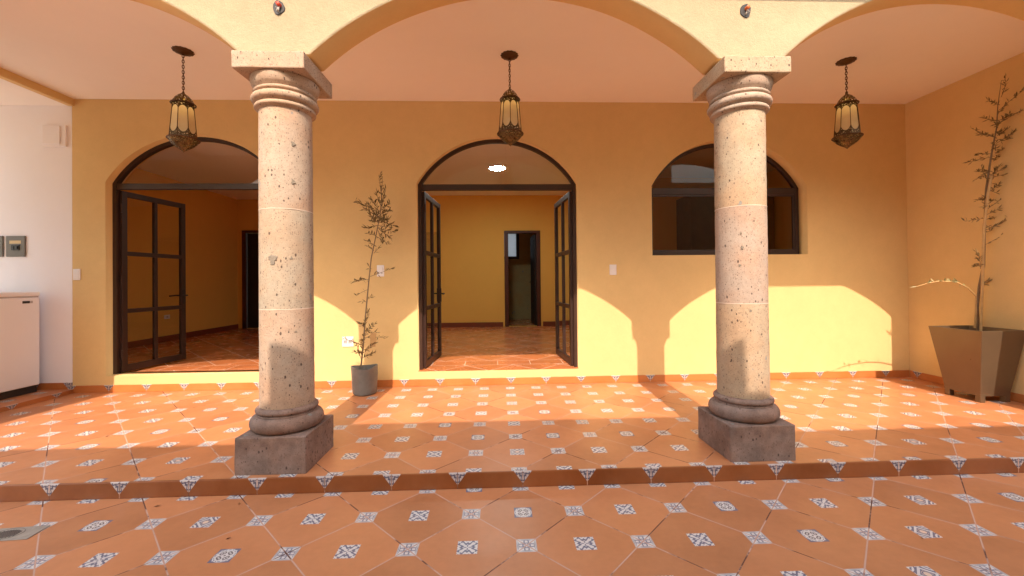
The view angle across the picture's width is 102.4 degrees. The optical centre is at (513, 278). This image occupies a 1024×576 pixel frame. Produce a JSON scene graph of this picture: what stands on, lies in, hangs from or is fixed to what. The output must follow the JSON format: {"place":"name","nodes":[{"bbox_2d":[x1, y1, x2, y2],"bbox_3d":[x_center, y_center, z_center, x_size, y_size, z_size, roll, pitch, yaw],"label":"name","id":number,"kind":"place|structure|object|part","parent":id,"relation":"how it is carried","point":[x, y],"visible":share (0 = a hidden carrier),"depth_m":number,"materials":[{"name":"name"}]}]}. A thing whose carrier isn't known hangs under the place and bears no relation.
{"place":"outdoors","nodes":[
{"label":"outdoors","id":0,"kind":"place"},
{"bbox_2d":[126,319,577,371],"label":"interior floor","id":1,"kind":"structure","parent":0,"point":[518,344],"depth_m":6.11,"materials":[{"name":"tile"}]},
{"bbox_2d":[122,168,237,347],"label":"room wall","id":2,"kind":"structure","parent":1,"relation":"on","point":[211,264],"depth_m":7.81,"materials":[{"name":"paint"}]},
{"bbox_2d":[237,199,258,328],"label":"room wall","id":3,"kind":"structure","parent":1,"relation":"on","point":[247,215],"depth_m":9.34,"materials":[{"name":"paint"}]},
{"bbox_2d":[242,230,258,327],"bbox_3d":[-5.729,0.018,9.394,0.850,2.219,0.144,-1,0,-2],"label":"interior door","id":4,"kind":"structure","parent":3,"relation":"attached to","point":[250,280],"depth_m":9.36,"materials":[{"name":"red wood"}]},
{"bbox_2d":[247,233,258,327],"bbox_3d":[-5.729,0.047,9.393,0.660,2.153,0.053,-1,0,-2],"label":"door leaf","id":5,"kind":"structure","parent":4,"relation":"in","point":[252,238],"depth_m":9.36,"materials":[{"name":"black wood"}]},
{"bbox_2d":[426,195,563,327],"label":"room wall","id":6,"kind":"structure","parent":1,"relation":"on","point":[474,228],"depth_m":9.15,"materials":[{"name":"paint"}]},
{"bbox_2d":[504,230,540,326],"bbox_3d":[0.183,0.003,9.573,0.800,2.134,0.823,-1,0,-2],"label":"interior door","id":7,"kind":"structure","parent":6,"relation":"attached to","point":[535,279],"depth_m":9.18,"materials":[{"name":"red wood"}]},
{"bbox_2d":[530,234,536,324],"bbox_3d":[0.466,0.029,9.659,0.053,2.068,0.672,-1,0,-6],"label":"door leaf","id":8,"kind":"structure","parent":7,"relation":"in","point":[533,238],"depth_m":9.52,"materials":[{"name":"black wood"}]},
{"bbox_2d":[504,234,533,318],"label":"bathroom wall","id":9,"kind":"structure","parent":1,"relation":"on","point":[519,271],"depth_m":10.91,"materials":[{"name":"stone"}]},
{"bbox_2d":[508,234,518,258],"bbox_3d":[-0.086,-0.882,10.926,0.460,0.740,0.072,-1,0,-2],"label":"bathroom window","id":10,"kind":"structure","parent":9,"relation":"attached to","point":[513,246],"depth_m":10.93,"materials":[{"name":"white glass"}]},
{"bbox_2d":[652,178,714,249],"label":"kitchen wall","id":11,"kind":"structure","parent":1,"relation":"on","point":[664,226],"depth_m":7.72,"materials":[{"name":"paint"}]},
{"bbox_2d":[676,197,774,249],"bbox_3d":[3.823,-0.231,7.447,1.500,2.496,0.595,-1,0,-2],"label":"kitchen cabinet","id":12,"kind":"object","parent":1,"relation":"on","point":[695,219],"visible":0.03,"depth_m":7.17,"materials":[{"name":"brown wood"}]},
{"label":"cabinet door","id":13,"kind":"part","parent":12,"relation":"part of","materials":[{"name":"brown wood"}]},
{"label":"cabinet door","id":14,"kind":"part","parent":12,"relation":"part of","materials":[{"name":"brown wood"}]},
{"bbox_2d":[766,169,791,248],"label":"kitchen wall","id":15,"kind":"structure","parent":1,"relation":"on","point":[782,220],"depth_m":7.08,"materials":[{"name":"paint"}]},
{"bbox_2d":[137,142,774,199],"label":"interior ceiling","id":16,"kind":"structure","parent":0,"point":[206,162],"depth_m":6.94,"materials":[{"name":"paint"}]},
{"bbox_2d":[488,164,506,170],"bbox_3d":[-0.276,-1.856,6.909,0.316,0.026,0.316,-1,0,-2],"label":"ceiling lamp","id":17,"kind":"object","parent":16,"relation":"attached to","point":[497,167],"visible":1,"depth_m":6.85,"materials":[{"name":"white plastic"}]},
{"bbox_2d":[0,473,1023,575],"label":"courtyard floor","id":18,"kind":"structure","parent":0,"point":[966,524],"depth_m":2.08,"materials":[{"name":"tile"}]},
{"bbox_2d":[0,525,49,540],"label":"floor drain","id":19,"kind":"object","parent":18,"relation":"on","point":[15,533],"visible":1,"depth_m":2.11,"materials":[{"name":"metal"}]},
{"bbox_2d":[0,377,1023,484],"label":"porch floor","id":20,"kind":"structure","parent":0,"point":[173,435],"depth_m":3.27,"materials":[{"name":"tile"}]},
{"bbox_2d":[0,389,71,407],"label":"raised floor","id":21,"kind":"structure","parent":20,"relation":"on","point":[22,398],"depth_m":4.21,"materials":[{"name":"tile"}]},
{"bbox_2d":[0,292,39,399],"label":"chest freezer","id":22,"kind":"object","parent":21,"relation":"on","point":[19,343],"visible":1,"depth_m":4.23,"materials":[{"name":"white metal"}]},
{"bbox_2d":[0,389,72,411],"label":"raised floor riser","id":23,"kind":"object","parent":20,"relation":"on","point":[28,402],"visible":1,"depth_m":4.11,"materials":[{"name":"tile"}]},
{"bbox_2d":[231,51,333,475],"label":"stone column","id":24,"kind":"structure","parent":20,"relation":"on","point":[291,431],"depth_m":2.60,"materials":[{"name":"beige stone"}]},
{"bbox_2d":[343,171,397,395],"bbox_3d":[-1.512,0.050,4.368,0.582,2.334,0.275,-1,0,-2],"label":"potted sapling","id":25,"kind":"object","parent":20,"relation":"on","point":[364,379],"visible":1,"depth_m":4.34,"materials":[{"name":"green plant"}]},
{"bbox_2d":[0,457,1023,501],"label":"step riser","id":26,"kind":"object","parent":20,"relation":"attached to","point":[281,485],"visible":1,"depth_m":2.53,"materials":[{"name":"tile"}]},
{"bbox_2d":[131,0,1023,74],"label":"arcade wall","id":27,"kind":"structure","parent":20,"relation":"on","point":[703,37],"depth_m":2.73,"materials":[{"name":"beige paint"}]},
{"bbox_2d":[0,78,66,105],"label":"alcove ceiling","id":28,"kind":"structure","parent":27,"relation":"attached to","point":[12,93],"depth_m":4.31,"materials":[{"name":"paint"}]},
{"bbox_2d":[273,0,284,14],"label":"wiring box","id":29,"kind":"object","parent":27,"relation":"attached to","point":[278,7],"visible":1,"depth_m":2.61,"materials":[{"name":"black plastic"}]},
{"bbox_2d":[0,0,1023,103],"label":"porch ceiling","id":30,"kind":"structure","parent":27,"relation":"attached to","point":[116,49],"depth_m":3.75,"materials":[{"name":"paint"}]},
{"bbox_2d":[0,67,73,105],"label":"ceiling beam","id":31,"kind":"structure","parent":30,"relation":"attached to","point":[18,80],"depth_m":4.15,"materials":[{"name":"paint"}]},
{"bbox_2d":[166,46,200,151],"bbox_3d":[-2.897,-1.551,3.607,0.241,0.892,0.241,0,0,-14],"label":"hanging lantern","id":32,"kind":"object","parent":30,"relation":"hanging from","point":[182,134],"visible":1,"depth_m":3.55,"materials":[{"name":"gold metal"}]},
{"bbox_2d":[497,50,523,145],"bbox_3d":[-0.035,-1.611,3.730,0.241,0.828,0.241,-1,0,-2],"label":"hanging lantern","id":33,"kind":"object","parent":30,"relation":"hanging from","point":[510,129],"visible":1,"depth_m":3.67,"materials":[{"name":"gold metal"}]},
{"bbox_2d":[831,56,863,148],"bbox_3d":[3.146,-1.639,3.887,0.241,0.834,0.241,0,0,-22],"label":"hanging lantern","id":34,"kind":"object","parent":30,"relation":"hanging from","point":[847,126],"visible":1,"depth_m":3.84,"materials":[{"name":"gold metal"}]},
{"bbox_2d":[740,4,750,17],"bbox_3d":[1.537,-1.775,2.715,0.070,0.091,0.037,-1,0,-2],"label":"wiring box","id":35,"kind":"object","parent":27,"relation":"attached to","point":[745,9],"visible":1,"depth_m":2.73,"materials":[{"name":"black plastic"}]},
{"bbox_2d":[693,56,795,461],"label":"stone column","id":36,"kind":"structure","parent":20,"relation":"on","point":[739,420],"depth_m":2.72,"materials":[{"name":"beige stone"}]},
{"bbox_2d":[905,52,1023,402],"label":"side wall","id":37,"kind":"structure","parent":20,"relation":"on","point":[944,143],"depth_m":4.28,"materials":[{"name":"paint"}]},
{"bbox_2d":[913,75,1023,402],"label":"potted olive tree","id":38,"kind":"object","parent":20,"relation":"on","point":[979,361],"visible":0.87,"depth_m":3.88,"materials":[{"name":"grey plant"}]},
{"label":"ground","id":39,"kind":"structure","parent":0,"visible":0},
{"bbox_2d":[0,105,72,389],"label":"white wall","id":40,"kind":"structure","parent":39,"relation":"on","point":[35,192],"depth_m":4.50,"materials":[{"name":"paint"}]},
{"bbox_2d":[0,236,3,256],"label":"breaker box","id":41,"kind":"object","parent":40,"relation":"attached to","point":[1,246],"visible":1,"depth_m":4.47,"materials":[{"name":"grey metal"}]},
{"bbox_2d":[6,236,25,256],"bbox_3d":[-5.417,-0.350,4.468,0.198,0.226,0.032,-1,0,-2],"label":"breaker box","id":42,"kind":"object","parent":40,"relation":"attached to","point":[15,246],"visible":1,"depth_m":4.47,"materials":[{"name":"grey metal"}]},
{"bbox_2d":[42,125,66,146],"bbox_3d":[-5.018,-1.559,4.492,0.248,0.236,0.032,-1,0,-2],"label":"junction cover","id":43,"kind":"object","parent":40,"relation":"attached to","point":[54,135],"visible":1,"depth_m":4.48,"materials":[{"name":"white paint"}]},
{"bbox_2d":[72,99,909,392],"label":"back wall","id":44,"kind":"structure","parent":39,"relation":"on","point":[838,294],"depth_m":4.72,"materials":[{"name":"paint"}]},
{"bbox_2d":[73,269,80,279],"bbox_3d":[-4.780,-0.043,4.499,0.076,0.122,0.013,-1,0,-2],"label":"light switch","id":45,"kind":"object","parent":44,"relation":"attached to","point":[76,274],"visible":1,"depth_m":4.50,"materials":[{"name":"white plastic"}]},
{"bbox_2d":[112,137,258,373],"bbox_3d":[-3.559,-0.266,5.066,1.889,2.656,0.859,-1,0,-2],"label":"arched door","id":46,"kind":"structure","parent":44,"relation":"attached to","point":[121,254],"depth_m":4.67,"materials":[{"name":"brown metal"}]},
{"bbox_2d":[120,191,187,371],"bbox_3d":[-4.404,0.035,5.043,0.168,2.051,0.837,-1,0,5],"label":"door leaf","id":47,"kind":"structure","parent":46,"relation":"in","point":[124,366],"depth_m":5.03,"materials":[{"name":"brown metal"}]},
{"bbox_2d":[342,337,353,346],"bbox_3d":[-1.856,0.707,4.602,0.125,0.112,0.014,-1,0,-2],"label":"wall outlet","id":48,"kind":"object","parent":44,"relation":"attached to","point":[346,343],"depth_m":4.60,"materials":[{"name":"white plastic"}]},
{"bbox_2d":[377,265,383,276],"bbox_3d":[-1.497,-0.086,4.621,0.080,0.128,0.013,-1,0,-2],"label":"light switch","id":49,"kind":"object","parent":44,"relation":"attached to","point":[380,269],"visible":0.88,"depth_m":4.62,"materials":[{"name":"white plastic"}]},
{"bbox_2d":[418,139,577,369],"bbox_3d":[-0.199,-0.286,5.196,1.829,2.654,0.868,-1,0,-2],"label":"arched door","id":50,"kind":"structure","parent":44,"relation":"in","point":[565,278],"depth_m":4.83,"materials":[{"name":"brown metal"}]},
{"bbox_2d":[422,191,444,367],"bbox_3d":[-1.027,0.016,5.175,0.167,2.048,0.844,-1,0,2],"label":"door leaf","id":51,"kind":"structure","parent":50,"relation":"in","point":[434,355],"depth_m":5.16,"materials":[{"name":"brown metal"}]},
{"bbox_2d":[554,191,573,364],"bbox_3d":[0.641,-0.001,5.238,0.052,2.048,0.844,-1,0,-7],"label":"door leaf","id":52,"kind":"structure","parent":50,"relation":"in","point":[563,207],"depth_m":5.20,"materials":[{"name":"brown metal"}]},
{"bbox_2d":[609,265,616,274],"bbox_3d":[1.139,-0.100,4.720,0.080,0.120,0.013,-1,0,-2],"label":"light switch","id":53,"kind":"object","parent":44,"relation":"attached to","point":[613,270],"visible":1,"depth_m":4.72,"materials":[{"name":"white plastic"}]},
{"bbox_2d":[652,144,798,254],"bbox_3d":[2.508,-0.948,4.947,1.843,1.348,0.054,-1,0,-2],"label":"arched window","id":54,"kind":"structure","parent":44,"relation":"attached to","point":[792,192],"depth_m":4.93,"materials":[{"name":"brown metal"}]}
]}

